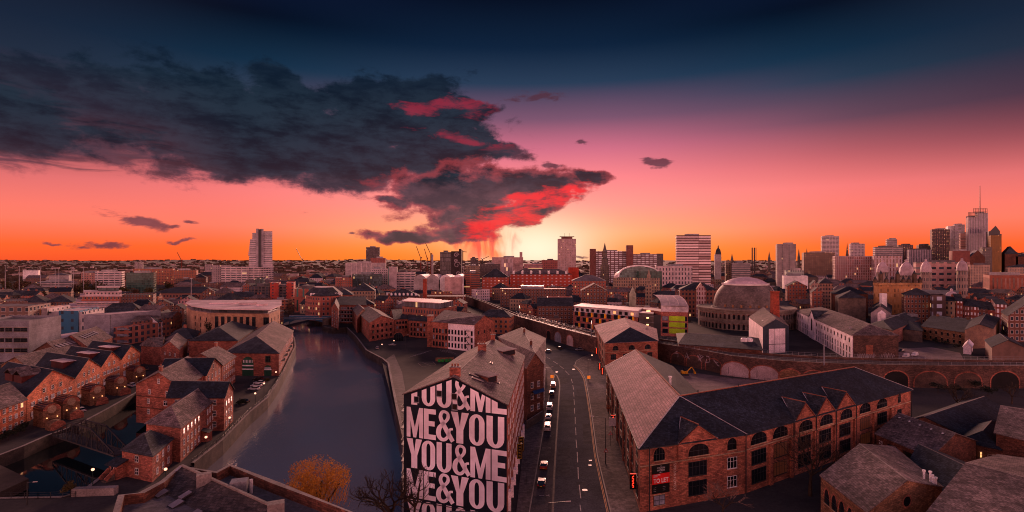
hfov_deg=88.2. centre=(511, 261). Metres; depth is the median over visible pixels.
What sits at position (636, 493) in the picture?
window
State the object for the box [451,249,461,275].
tower block
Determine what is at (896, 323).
brick building
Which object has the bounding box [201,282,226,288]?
warehouse
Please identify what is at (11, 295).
shop building
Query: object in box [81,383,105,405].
brick pod
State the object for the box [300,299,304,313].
house
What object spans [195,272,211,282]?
warehouse
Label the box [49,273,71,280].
hall
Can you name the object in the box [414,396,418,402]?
window
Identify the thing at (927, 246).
office building
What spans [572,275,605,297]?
building
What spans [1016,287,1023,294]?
warehouse
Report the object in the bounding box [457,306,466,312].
shop building
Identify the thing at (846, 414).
window
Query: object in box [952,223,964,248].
tower block
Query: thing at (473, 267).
office building
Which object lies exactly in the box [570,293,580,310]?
house
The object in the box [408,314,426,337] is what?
brick building
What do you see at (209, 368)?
brick building
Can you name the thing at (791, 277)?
building
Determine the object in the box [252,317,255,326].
window
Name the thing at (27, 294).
shop building
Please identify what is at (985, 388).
bush
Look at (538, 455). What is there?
kerb
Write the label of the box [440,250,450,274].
tower block
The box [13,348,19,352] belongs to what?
window
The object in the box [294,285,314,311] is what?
office building
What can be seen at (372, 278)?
office building
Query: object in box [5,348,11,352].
window
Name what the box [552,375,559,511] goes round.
bay edging
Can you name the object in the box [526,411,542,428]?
yard wall
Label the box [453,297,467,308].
shop building
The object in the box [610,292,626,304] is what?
shop building
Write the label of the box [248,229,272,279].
stepped tower
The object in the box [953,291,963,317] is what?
shop house
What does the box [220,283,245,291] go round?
shop building
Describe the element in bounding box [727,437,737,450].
window
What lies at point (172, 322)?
office building
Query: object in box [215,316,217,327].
window
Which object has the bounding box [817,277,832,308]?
shop building
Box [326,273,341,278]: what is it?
warehouse
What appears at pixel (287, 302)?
house
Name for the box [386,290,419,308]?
terrace
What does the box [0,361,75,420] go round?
terrace house
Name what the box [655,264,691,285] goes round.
hall
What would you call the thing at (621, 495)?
pavement
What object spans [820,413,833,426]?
window
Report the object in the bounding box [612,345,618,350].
window
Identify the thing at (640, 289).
warehouse
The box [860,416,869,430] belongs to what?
window
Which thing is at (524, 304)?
house
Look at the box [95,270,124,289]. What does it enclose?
office building
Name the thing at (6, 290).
shop building
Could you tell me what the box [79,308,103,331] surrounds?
block of flats
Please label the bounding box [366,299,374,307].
house
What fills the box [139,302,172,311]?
shop building
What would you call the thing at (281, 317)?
house
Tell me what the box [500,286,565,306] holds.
building
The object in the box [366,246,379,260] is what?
tower block
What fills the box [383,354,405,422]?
riverside path
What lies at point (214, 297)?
house
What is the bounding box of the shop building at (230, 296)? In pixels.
[216,291,244,299]
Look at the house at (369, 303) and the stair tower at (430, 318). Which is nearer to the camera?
the stair tower at (430, 318)
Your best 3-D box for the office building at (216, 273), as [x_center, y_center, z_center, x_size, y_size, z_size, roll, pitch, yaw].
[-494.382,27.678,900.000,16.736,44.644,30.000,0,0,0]
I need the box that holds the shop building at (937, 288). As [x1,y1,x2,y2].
[932,285,946,289]
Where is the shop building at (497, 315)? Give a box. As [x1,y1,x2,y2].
[481,309,513,333]
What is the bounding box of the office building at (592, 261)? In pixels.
[590,249,595,275]
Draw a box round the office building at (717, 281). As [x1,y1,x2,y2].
[711,279,721,283]
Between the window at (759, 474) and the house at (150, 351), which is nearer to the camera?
the window at (759, 474)
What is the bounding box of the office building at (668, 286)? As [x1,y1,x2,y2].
[662,283,675,289]
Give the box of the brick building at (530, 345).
[498,327,545,420]
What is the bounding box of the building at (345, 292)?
[341,289,353,295]
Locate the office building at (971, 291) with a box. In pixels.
[968,288,988,298]
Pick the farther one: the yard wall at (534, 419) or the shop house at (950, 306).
the shop house at (950, 306)
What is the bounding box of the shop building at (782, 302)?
[779,298,798,309]
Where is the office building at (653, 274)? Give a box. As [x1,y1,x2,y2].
[637,271,661,290]
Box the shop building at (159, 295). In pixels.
[145,292,162,302]
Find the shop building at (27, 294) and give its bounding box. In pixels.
[20,289,43,297]
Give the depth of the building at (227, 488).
73.92 m
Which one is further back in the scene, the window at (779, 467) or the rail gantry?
the rail gantry
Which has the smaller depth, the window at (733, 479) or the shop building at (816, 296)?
the window at (733, 479)
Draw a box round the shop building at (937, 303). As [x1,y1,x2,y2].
[930,294,945,315]
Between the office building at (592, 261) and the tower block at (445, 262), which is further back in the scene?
the office building at (592, 261)
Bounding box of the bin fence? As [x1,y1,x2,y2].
[436,357,453,360]
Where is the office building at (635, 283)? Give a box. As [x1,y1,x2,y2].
[613,278,659,293]
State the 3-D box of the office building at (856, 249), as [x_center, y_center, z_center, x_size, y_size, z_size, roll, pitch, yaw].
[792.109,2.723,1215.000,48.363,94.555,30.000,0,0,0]
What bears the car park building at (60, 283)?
on the ground at (789, 494)
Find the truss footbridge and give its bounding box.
[52,419,125,456]
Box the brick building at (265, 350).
[227,321,293,375]
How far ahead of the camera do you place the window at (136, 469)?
121.70 m
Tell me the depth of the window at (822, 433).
130.39 m
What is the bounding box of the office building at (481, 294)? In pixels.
[472,288,489,300]
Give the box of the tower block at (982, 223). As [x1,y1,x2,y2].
[978,212,987,250]
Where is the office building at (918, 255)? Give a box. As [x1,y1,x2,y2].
[906,248,931,266]
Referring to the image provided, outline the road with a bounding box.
[545,349,609,511]
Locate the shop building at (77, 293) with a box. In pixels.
[75,284,93,295]
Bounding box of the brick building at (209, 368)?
[162,357,221,380]
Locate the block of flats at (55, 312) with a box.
[49,308,71,314]
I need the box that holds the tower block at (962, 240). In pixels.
[959,233,965,248]
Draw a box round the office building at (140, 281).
[126,271,155,292]
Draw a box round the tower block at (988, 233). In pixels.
[986,231,994,246]
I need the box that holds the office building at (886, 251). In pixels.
[873,246,902,263]
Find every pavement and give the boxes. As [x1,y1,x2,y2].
[516,363,554,511]
[575,354,639,511]
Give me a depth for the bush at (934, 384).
202.12 m
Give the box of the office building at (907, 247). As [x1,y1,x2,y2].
[897,244,912,262]
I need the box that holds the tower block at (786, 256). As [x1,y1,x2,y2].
[776,242,795,286]
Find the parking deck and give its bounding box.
[427,294,465,300]
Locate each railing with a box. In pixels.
[24,491,75,498]
[192,370,282,459]
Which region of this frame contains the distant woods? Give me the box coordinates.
[0,252,1023,280]
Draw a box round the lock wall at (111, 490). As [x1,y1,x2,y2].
[71,485,117,496]
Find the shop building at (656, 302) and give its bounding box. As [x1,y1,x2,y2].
[650,298,660,308]
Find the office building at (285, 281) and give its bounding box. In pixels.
[280,280,299,287]
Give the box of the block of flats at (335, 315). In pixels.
[331,298,338,329]
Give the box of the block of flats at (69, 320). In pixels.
[59,307,98,333]
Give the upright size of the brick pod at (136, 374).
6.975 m
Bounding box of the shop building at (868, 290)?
[858,287,873,295]
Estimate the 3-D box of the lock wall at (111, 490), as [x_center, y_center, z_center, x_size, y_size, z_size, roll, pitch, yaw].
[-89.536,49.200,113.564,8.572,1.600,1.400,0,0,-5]
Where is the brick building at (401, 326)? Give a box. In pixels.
[389,309,408,340]
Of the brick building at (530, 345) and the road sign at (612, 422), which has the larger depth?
the brick building at (530, 345)
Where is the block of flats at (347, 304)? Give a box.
[337,296,366,322]
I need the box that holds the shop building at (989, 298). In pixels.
[978,295,998,301]
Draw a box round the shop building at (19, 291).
[13,289,29,293]
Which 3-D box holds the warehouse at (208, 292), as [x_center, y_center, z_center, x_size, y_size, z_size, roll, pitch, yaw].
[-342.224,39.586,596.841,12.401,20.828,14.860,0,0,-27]
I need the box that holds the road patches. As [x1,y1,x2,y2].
[531,378,591,504]
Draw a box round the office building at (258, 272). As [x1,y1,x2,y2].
[248,267,269,279]
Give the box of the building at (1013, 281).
[983,272,1023,291]
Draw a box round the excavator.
[680,367,695,375]
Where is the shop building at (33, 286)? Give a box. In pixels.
[21,285,42,289]
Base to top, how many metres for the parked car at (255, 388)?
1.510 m
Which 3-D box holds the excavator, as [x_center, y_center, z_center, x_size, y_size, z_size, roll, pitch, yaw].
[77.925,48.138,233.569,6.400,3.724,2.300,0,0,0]
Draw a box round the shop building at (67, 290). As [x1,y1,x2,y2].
[49,286,73,297]
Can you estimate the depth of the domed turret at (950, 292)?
439.06 m
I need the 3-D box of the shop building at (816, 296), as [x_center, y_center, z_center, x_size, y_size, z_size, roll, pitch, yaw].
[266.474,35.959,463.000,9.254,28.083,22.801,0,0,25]
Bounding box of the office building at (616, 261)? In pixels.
[596,250,625,282]
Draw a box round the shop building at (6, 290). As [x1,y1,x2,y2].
[0,289,13,291]
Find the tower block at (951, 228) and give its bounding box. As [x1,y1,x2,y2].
[946,226,953,250]
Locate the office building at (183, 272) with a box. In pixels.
[173,268,197,284]
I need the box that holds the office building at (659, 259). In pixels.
[657,254,662,265]
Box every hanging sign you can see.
[517,443,521,458]
[518,436,523,451]
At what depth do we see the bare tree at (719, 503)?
102.95 m
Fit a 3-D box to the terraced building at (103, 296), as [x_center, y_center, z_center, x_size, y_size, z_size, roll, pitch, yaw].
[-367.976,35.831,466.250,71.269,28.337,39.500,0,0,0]
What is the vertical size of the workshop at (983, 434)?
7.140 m
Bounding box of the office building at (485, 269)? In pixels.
[480,263,499,281]
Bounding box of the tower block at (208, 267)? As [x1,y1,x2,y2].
[205,264,212,271]
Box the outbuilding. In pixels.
[962,339,973,354]
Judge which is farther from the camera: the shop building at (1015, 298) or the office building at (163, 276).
the office building at (163, 276)
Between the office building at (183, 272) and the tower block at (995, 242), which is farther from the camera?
the office building at (183, 272)
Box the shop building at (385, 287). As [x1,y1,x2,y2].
[379,284,395,291]
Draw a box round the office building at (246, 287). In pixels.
[243,283,254,291]
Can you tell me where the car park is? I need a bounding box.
[382,347,457,428]
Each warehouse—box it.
[1,347,60,367]
[24,294,50,302]
[32,337,80,353]
[47,294,75,305]
[68,326,112,346]
[121,293,155,302]
[157,286,218,299]
[174,282,194,286]
[175,277,194,282]
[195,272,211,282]
[195,275,207,282]
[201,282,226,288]
[202,288,214,298]
[273,273,286,279]
[296,278,316,283]
[301,282,327,285]
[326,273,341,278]
[401,332,524,511]
[492,282,507,299]
[537,297,573,322]
[546,285,563,287]
[581,283,606,304]
[604,349,912,511]
[635,286,644,292]
[663,289,678,294]
[676,333,762,354]
[751,274,766,280]
[765,274,775,279]
[835,290,865,321]
[846,280,867,283]
[988,289,1017,300]
[1001,296,1023,341]
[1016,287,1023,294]
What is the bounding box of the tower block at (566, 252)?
[558,236,575,271]
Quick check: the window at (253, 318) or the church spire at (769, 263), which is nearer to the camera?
the window at (253, 318)
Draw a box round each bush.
[0,430,16,440]
[18,421,30,431]
[59,480,76,494]
[235,398,246,404]
[928,382,948,389]
[949,383,966,390]
[968,379,983,387]
[980,385,998,393]
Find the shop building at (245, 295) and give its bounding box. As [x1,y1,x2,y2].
[234,291,253,299]
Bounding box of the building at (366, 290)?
[351,283,375,302]
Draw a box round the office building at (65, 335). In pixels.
[61,332,108,337]
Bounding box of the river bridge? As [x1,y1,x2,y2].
[283,315,330,325]
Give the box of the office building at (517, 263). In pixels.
[492,256,522,271]
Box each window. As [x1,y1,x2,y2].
[5,327,11,331]
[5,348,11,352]
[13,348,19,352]
[14,327,20,331]
[20,327,26,331]
[20,348,26,352]
[47,405,56,412]
[67,398,75,404]
[94,386,100,392]
[117,378,123,383]
[134,455,138,462]
[134,467,138,475]
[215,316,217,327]
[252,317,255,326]
[263,317,268,324]
[265,356,269,361]
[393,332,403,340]
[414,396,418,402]
[436,390,441,396]
[451,393,456,399]
[452,404,457,410]
[611,354,615,359]
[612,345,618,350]
[628,344,634,349]
[635,481,637,498]
[636,461,637,478]
[644,344,650,349]
[653,447,665,461]
[653,493,665,506]
[688,442,709,457]
[688,460,706,477]
[688,479,706,496]
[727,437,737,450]
[727,456,736,469]
[727,475,736,488]
[750,431,767,446]
[751,466,766,484]
[752,447,766,465]
[773,425,788,439]
[774,441,786,458]
[774,459,787,476]
[798,419,812,432]
[798,434,810,450]
[798,451,810,468]
[819,428,830,443]
[819,444,830,460]
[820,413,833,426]
[823,487,829,507]
[830,493,837,511]
[838,499,844,511]
[839,422,850,437]
[839,438,850,453]
[840,408,852,420]
[859,403,870,414]
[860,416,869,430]
[860,431,869,443]
[877,398,887,409]
[877,411,886,425]
[902,494,911,508]
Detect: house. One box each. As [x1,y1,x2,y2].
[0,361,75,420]
[0,382,27,433]
[35,352,101,397]
[44,293,59,298]
[66,346,120,385]
[87,340,140,375]
[104,302,140,311]
[133,299,155,306]
[139,337,165,364]
[150,309,170,336]
[158,297,181,304]
[161,333,187,363]
[166,324,200,352]
[170,303,186,321]
[202,294,219,299]
[268,297,292,308]
[280,309,283,324]
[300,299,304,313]
[343,287,355,290]
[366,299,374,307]
[394,302,403,308]
[519,299,534,314]
[527,302,536,317]
[544,315,560,324]
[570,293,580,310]
[868,294,873,306]
[870,293,891,322]
[903,321,922,341]
[946,294,955,316]
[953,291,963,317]
[963,296,969,317]
[964,314,999,348]
[967,297,978,318]
[976,299,987,315]
[984,300,994,315]
[987,296,1007,330]
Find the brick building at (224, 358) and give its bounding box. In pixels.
[194,341,236,383]
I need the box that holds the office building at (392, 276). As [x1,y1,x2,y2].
[388,267,397,289]
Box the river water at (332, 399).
[206,320,402,511]
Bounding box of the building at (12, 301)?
[0,299,27,302]
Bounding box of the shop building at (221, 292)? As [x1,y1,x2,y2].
[215,286,235,296]
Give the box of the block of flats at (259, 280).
[255,278,264,285]
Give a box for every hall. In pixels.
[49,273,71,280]
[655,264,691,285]
[696,277,796,330]
[830,286,867,317]
[873,270,921,314]
[923,290,958,294]
[1002,246,1017,271]
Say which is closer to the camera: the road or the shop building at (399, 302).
the road
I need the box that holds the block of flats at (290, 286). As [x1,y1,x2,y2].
[286,281,295,298]
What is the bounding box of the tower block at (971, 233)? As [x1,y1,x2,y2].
[966,216,977,252]
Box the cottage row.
[921,314,970,345]
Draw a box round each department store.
[832,256,871,280]
[872,256,901,281]
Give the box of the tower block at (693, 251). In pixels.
[676,234,710,283]
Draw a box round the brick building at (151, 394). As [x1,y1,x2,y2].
[134,356,203,422]
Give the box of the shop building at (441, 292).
[431,290,451,293]
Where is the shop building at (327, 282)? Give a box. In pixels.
[319,280,331,285]
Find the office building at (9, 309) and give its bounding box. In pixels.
[0,303,50,316]
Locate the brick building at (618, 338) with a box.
[594,317,658,371]
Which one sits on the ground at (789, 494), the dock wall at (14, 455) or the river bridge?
the river bridge
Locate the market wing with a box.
[913,260,969,287]
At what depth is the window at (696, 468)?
109.99 m
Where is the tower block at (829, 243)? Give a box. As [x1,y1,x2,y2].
[821,235,838,255]
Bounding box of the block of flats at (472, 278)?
[464,271,479,296]
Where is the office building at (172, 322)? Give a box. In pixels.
[130,311,182,336]
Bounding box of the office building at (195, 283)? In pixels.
[175,280,200,285]
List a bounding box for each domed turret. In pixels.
[876,259,888,281]
[899,259,913,282]
[920,259,932,289]
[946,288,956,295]
[956,258,967,297]
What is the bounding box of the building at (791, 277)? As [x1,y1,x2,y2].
[782,273,807,288]
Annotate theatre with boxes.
[949,249,969,261]
[970,250,984,264]
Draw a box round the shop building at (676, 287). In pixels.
[670,285,684,290]
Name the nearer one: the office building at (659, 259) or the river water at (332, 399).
the river water at (332, 399)
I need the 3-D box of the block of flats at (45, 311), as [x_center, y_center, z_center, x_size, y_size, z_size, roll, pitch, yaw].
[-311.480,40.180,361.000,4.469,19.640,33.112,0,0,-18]
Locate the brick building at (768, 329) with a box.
[749,307,788,353]
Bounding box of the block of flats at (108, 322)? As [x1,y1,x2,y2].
[84,310,160,341]
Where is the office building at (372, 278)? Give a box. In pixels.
[352,272,382,286]
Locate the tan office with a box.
[186,300,281,334]
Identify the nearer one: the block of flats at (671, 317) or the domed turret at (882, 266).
the block of flats at (671, 317)
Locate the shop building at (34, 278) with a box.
[25,275,48,282]
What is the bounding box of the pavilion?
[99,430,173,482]
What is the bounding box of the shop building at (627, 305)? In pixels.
[614,303,643,306]
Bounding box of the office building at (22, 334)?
[0,315,60,361]
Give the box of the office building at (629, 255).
[626,245,632,266]
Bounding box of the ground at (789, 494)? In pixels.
[0,280,1023,511]
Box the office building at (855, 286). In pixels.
[833,284,858,288]
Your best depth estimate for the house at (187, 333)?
301.99 m
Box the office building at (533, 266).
[524,263,541,268]
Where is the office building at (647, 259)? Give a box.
[633,253,656,267]
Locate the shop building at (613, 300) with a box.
[607,295,621,305]
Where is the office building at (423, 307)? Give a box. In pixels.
[402,298,456,317]
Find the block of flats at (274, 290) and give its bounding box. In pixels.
[270,282,280,298]
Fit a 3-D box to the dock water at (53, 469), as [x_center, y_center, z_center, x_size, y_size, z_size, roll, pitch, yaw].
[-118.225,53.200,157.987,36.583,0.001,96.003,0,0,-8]
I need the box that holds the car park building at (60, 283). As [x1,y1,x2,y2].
[37,279,76,294]
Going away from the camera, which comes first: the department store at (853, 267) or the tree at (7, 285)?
the tree at (7, 285)
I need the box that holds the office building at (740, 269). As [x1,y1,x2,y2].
[731,261,749,278]
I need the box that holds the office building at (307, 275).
[301,274,324,277]
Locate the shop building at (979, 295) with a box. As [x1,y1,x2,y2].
[970,292,995,299]
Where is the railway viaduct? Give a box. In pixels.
[466,295,1023,387]
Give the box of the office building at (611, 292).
[606,287,627,302]
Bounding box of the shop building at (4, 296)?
[0,294,9,299]
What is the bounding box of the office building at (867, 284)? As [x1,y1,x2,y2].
[859,281,873,286]
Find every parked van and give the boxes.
[544,422,550,430]
[546,402,552,409]
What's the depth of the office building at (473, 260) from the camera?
1250.00 m
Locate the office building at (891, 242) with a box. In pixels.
[886,238,896,246]
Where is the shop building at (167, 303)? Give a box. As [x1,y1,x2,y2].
[154,298,173,307]
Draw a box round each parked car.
[247,386,260,389]
[250,383,262,386]
[253,380,264,383]
[537,477,545,487]
[540,461,547,469]
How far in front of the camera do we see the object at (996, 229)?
1060.00 m
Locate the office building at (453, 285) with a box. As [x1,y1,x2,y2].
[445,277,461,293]
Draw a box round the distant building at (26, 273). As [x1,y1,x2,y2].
[23,269,39,280]
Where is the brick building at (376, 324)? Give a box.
[361,306,394,340]
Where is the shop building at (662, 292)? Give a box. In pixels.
[657,289,674,294]
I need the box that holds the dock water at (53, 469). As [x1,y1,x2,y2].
[5,402,145,496]
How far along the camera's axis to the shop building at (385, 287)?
737.50 m
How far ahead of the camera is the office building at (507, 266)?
1050.00 m
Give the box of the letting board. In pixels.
[652,463,669,494]
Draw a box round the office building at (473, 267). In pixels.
[466,264,479,271]
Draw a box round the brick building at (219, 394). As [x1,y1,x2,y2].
[166,380,234,430]
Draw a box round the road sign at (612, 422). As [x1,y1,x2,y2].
[609,418,615,437]
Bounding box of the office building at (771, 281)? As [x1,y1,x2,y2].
[764,278,775,285]
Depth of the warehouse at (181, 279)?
1024.62 m
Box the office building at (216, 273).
[212,265,230,281]
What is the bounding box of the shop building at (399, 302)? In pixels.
[396,299,404,304]
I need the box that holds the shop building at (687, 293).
[679,282,716,316]
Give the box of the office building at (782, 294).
[779,289,808,300]
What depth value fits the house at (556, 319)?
400.80 m
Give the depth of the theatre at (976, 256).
900.00 m
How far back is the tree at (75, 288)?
768.38 m
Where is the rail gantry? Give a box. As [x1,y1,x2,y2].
[823,341,824,364]
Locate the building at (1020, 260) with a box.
[1016,254,1023,264]
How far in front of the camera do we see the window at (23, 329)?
263.92 m
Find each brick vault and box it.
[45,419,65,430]
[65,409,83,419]
[94,396,108,405]
[116,387,130,395]
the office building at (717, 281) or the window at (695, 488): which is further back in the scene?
the office building at (717, 281)
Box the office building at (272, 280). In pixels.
[265,280,279,281]
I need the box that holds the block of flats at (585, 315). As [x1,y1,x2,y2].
[573,303,653,329]
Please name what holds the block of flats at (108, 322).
on the ground at (789, 494)
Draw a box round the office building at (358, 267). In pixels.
[345,261,385,276]
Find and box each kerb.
[529,374,555,511]
[574,353,610,511]
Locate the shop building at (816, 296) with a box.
[810,287,822,307]
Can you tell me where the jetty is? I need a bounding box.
[0,465,28,496]
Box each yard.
[679,372,761,391]
[899,347,962,358]
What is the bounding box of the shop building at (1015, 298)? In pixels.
[1005,294,1023,303]
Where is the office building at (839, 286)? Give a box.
[833,283,845,290]
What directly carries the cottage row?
on the ground at (789, 494)
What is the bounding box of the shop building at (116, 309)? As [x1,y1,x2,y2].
[105,307,138,312]
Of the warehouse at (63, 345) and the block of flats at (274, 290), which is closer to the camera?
the warehouse at (63, 345)
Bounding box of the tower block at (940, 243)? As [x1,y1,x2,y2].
[930,228,949,259]
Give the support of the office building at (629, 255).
on the ground at (789, 494)
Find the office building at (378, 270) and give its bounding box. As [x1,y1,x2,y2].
[370,267,387,284]
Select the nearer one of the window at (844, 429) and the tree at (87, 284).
the window at (844, 429)
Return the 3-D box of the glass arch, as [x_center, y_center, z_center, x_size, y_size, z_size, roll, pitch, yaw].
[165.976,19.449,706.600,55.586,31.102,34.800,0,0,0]
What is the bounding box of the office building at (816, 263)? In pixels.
[802,251,834,275]
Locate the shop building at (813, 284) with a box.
[809,280,818,298]
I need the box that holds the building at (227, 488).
[113,464,351,511]
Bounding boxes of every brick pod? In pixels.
[33,401,61,427]
[53,394,79,418]
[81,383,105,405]
[105,374,127,395]
[125,365,145,382]
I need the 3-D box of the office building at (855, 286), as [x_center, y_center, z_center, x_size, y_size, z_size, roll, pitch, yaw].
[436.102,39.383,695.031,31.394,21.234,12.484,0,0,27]
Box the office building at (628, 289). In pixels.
[613,286,635,302]
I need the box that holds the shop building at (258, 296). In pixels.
[248,292,270,299]
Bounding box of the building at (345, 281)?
[335,275,352,286]
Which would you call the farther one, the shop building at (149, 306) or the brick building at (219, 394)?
the shop building at (149, 306)
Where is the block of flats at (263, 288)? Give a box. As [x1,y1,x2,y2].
[249,283,269,296]
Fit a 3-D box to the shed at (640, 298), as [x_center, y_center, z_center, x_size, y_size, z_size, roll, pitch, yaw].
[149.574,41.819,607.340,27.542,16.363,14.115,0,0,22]
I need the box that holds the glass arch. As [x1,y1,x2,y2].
[614,265,657,277]
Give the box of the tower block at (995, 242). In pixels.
[988,234,1001,271]
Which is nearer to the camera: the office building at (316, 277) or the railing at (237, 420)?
the railing at (237, 420)
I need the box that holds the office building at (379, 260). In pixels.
[370,257,385,262]
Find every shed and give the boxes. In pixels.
[414,274,465,293]
[414,289,436,293]
[566,290,571,296]
[636,292,654,305]
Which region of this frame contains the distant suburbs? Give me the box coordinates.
[0,253,1023,276]
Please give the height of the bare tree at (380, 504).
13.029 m
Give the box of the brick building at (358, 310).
[352,304,364,332]
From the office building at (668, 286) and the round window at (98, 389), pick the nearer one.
the round window at (98, 389)
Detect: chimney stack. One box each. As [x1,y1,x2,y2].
[423,279,426,298]
[770,291,779,317]
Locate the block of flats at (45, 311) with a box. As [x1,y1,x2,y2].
[41,305,69,314]
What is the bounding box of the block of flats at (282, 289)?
[279,283,285,298]
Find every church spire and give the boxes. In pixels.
[629,287,635,306]
[768,253,770,271]
[797,250,799,267]
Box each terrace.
[178,295,198,305]
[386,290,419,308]
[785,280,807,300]
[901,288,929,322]
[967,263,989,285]
[1005,264,1023,273]
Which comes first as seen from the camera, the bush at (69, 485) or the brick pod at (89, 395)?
the bush at (69, 485)
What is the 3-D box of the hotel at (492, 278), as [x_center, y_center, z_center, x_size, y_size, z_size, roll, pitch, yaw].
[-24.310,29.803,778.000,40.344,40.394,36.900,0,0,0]
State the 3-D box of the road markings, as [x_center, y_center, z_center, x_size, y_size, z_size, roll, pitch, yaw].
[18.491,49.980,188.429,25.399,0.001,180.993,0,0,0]
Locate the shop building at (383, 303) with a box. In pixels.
[375,293,393,313]
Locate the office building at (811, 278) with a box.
[804,273,817,282]
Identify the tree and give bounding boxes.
[2,282,13,289]
[11,281,29,289]
[72,284,81,291]
[77,280,91,290]
[91,280,102,289]
[119,286,130,291]
[129,288,139,292]
[143,287,152,292]
[164,281,173,288]
[204,320,211,330]
[281,304,297,316]
[284,454,351,506]
[349,469,419,511]
[388,463,437,511]
[703,480,752,511]
[771,424,846,496]
[939,382,974,402]
[998,381,1022,403]
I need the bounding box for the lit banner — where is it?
[630,473,635,488]
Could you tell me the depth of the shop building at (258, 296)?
558.31 m
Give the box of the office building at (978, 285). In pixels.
[968,282,982,287]
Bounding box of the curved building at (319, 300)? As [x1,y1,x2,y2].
[305,286,342,320]
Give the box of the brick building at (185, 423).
[144,388,213,461]
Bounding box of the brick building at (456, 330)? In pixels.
[431,310,493,350]
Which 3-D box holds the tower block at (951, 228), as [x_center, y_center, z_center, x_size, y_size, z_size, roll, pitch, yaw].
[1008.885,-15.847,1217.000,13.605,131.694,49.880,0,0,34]
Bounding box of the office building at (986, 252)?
[979,247,991,271]
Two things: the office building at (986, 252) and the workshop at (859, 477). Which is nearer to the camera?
the workshop at (859, 477)
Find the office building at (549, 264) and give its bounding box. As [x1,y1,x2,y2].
[542,259,557,268]
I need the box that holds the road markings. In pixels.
[539,357,607,511]
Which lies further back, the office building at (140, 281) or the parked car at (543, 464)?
the office building at (140, 281)
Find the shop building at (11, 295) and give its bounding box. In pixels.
[0,292,20,298]
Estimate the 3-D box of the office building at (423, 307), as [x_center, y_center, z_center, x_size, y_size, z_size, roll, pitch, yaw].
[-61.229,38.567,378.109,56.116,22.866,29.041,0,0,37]
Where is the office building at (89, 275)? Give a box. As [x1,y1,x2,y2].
[81,271,94,284]
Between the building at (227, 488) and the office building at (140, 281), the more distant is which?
the office building at (140, 281)
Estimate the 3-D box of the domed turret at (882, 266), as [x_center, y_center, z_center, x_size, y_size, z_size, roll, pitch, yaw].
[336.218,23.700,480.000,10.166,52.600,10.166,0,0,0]
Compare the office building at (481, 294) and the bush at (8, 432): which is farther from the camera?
the office building at (481, 294)
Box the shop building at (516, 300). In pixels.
[509,291,530,310]
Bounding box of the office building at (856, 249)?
[849,243,864,255]
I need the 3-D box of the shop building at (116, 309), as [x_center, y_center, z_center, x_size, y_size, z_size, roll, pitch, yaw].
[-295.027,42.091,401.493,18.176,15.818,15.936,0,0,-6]
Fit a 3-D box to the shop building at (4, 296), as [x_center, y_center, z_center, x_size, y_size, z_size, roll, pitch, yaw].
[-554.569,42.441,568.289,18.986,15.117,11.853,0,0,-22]
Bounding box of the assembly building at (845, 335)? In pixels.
[795,307,899,357]
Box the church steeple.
[600,244,608,285]
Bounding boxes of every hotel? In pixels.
[482,269,508,296]
[510,269,571,287]
[568,267,578,279]
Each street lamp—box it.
[26,481,37,504]
[592,416,605,463]
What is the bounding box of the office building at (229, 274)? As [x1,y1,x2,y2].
[221,267,257,282]
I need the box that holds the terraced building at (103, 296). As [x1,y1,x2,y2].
[69,286,121,307]
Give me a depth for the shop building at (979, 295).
551.94 m
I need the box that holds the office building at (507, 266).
[501,257,512,276]
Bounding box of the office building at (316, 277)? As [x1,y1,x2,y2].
[310,274,322,281]
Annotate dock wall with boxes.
[0,392,135,466]
[0,477,99,498]
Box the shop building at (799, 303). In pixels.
[789,297,809,309]
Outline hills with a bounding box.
[0,259,801,270]
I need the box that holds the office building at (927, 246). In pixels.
[916,244,929,249]
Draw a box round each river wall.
[191,326,295,469]
[322,326,403,503]
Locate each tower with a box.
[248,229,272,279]
[427,315,433,346]
[645,270,651,305]
[714,254,720,278]
[715,246,720,253]
[725,260,730,281]
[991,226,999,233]
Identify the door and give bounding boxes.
[242,357,253,375]
[264,365,271,375]
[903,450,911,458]
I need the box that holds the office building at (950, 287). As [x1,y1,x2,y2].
[947,286,968,289]
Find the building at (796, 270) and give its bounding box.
[784,268,803,274]
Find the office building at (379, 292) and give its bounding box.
[374,286,385,297]
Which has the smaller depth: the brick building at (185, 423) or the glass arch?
the brick building at (185, 423)
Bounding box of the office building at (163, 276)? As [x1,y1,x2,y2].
[133,267,174,284]
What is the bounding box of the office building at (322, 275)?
[310,273,325,279]
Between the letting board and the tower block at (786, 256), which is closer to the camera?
the letting board
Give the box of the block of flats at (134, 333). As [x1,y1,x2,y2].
[114,322,160,343]
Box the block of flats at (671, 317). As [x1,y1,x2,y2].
[639,295,688,336]
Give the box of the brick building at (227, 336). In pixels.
[188,321,257,357]
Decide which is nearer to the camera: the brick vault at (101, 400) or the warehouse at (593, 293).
the brick vault at (101, 400)
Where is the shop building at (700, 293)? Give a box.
[696,282,705,317]
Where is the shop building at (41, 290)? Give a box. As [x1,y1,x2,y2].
[25,288,48,295]
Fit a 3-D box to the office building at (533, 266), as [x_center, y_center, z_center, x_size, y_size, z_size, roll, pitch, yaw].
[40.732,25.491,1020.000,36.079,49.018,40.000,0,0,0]
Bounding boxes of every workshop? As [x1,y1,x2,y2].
[819,443,943,511]
[874,413,978,461]
[910,443,964,490]
[914,396,999,434]
[926,454,1023,511]
[963,421,1002,459]
[984,333,1023,359]
[993,405,1023,457]
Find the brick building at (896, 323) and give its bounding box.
[871,310,919,341]
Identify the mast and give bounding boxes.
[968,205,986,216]
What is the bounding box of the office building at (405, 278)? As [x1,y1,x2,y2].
[397,270,414,291]
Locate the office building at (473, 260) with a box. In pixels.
[470,257,477,264]
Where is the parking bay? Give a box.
[530,375,558,511]

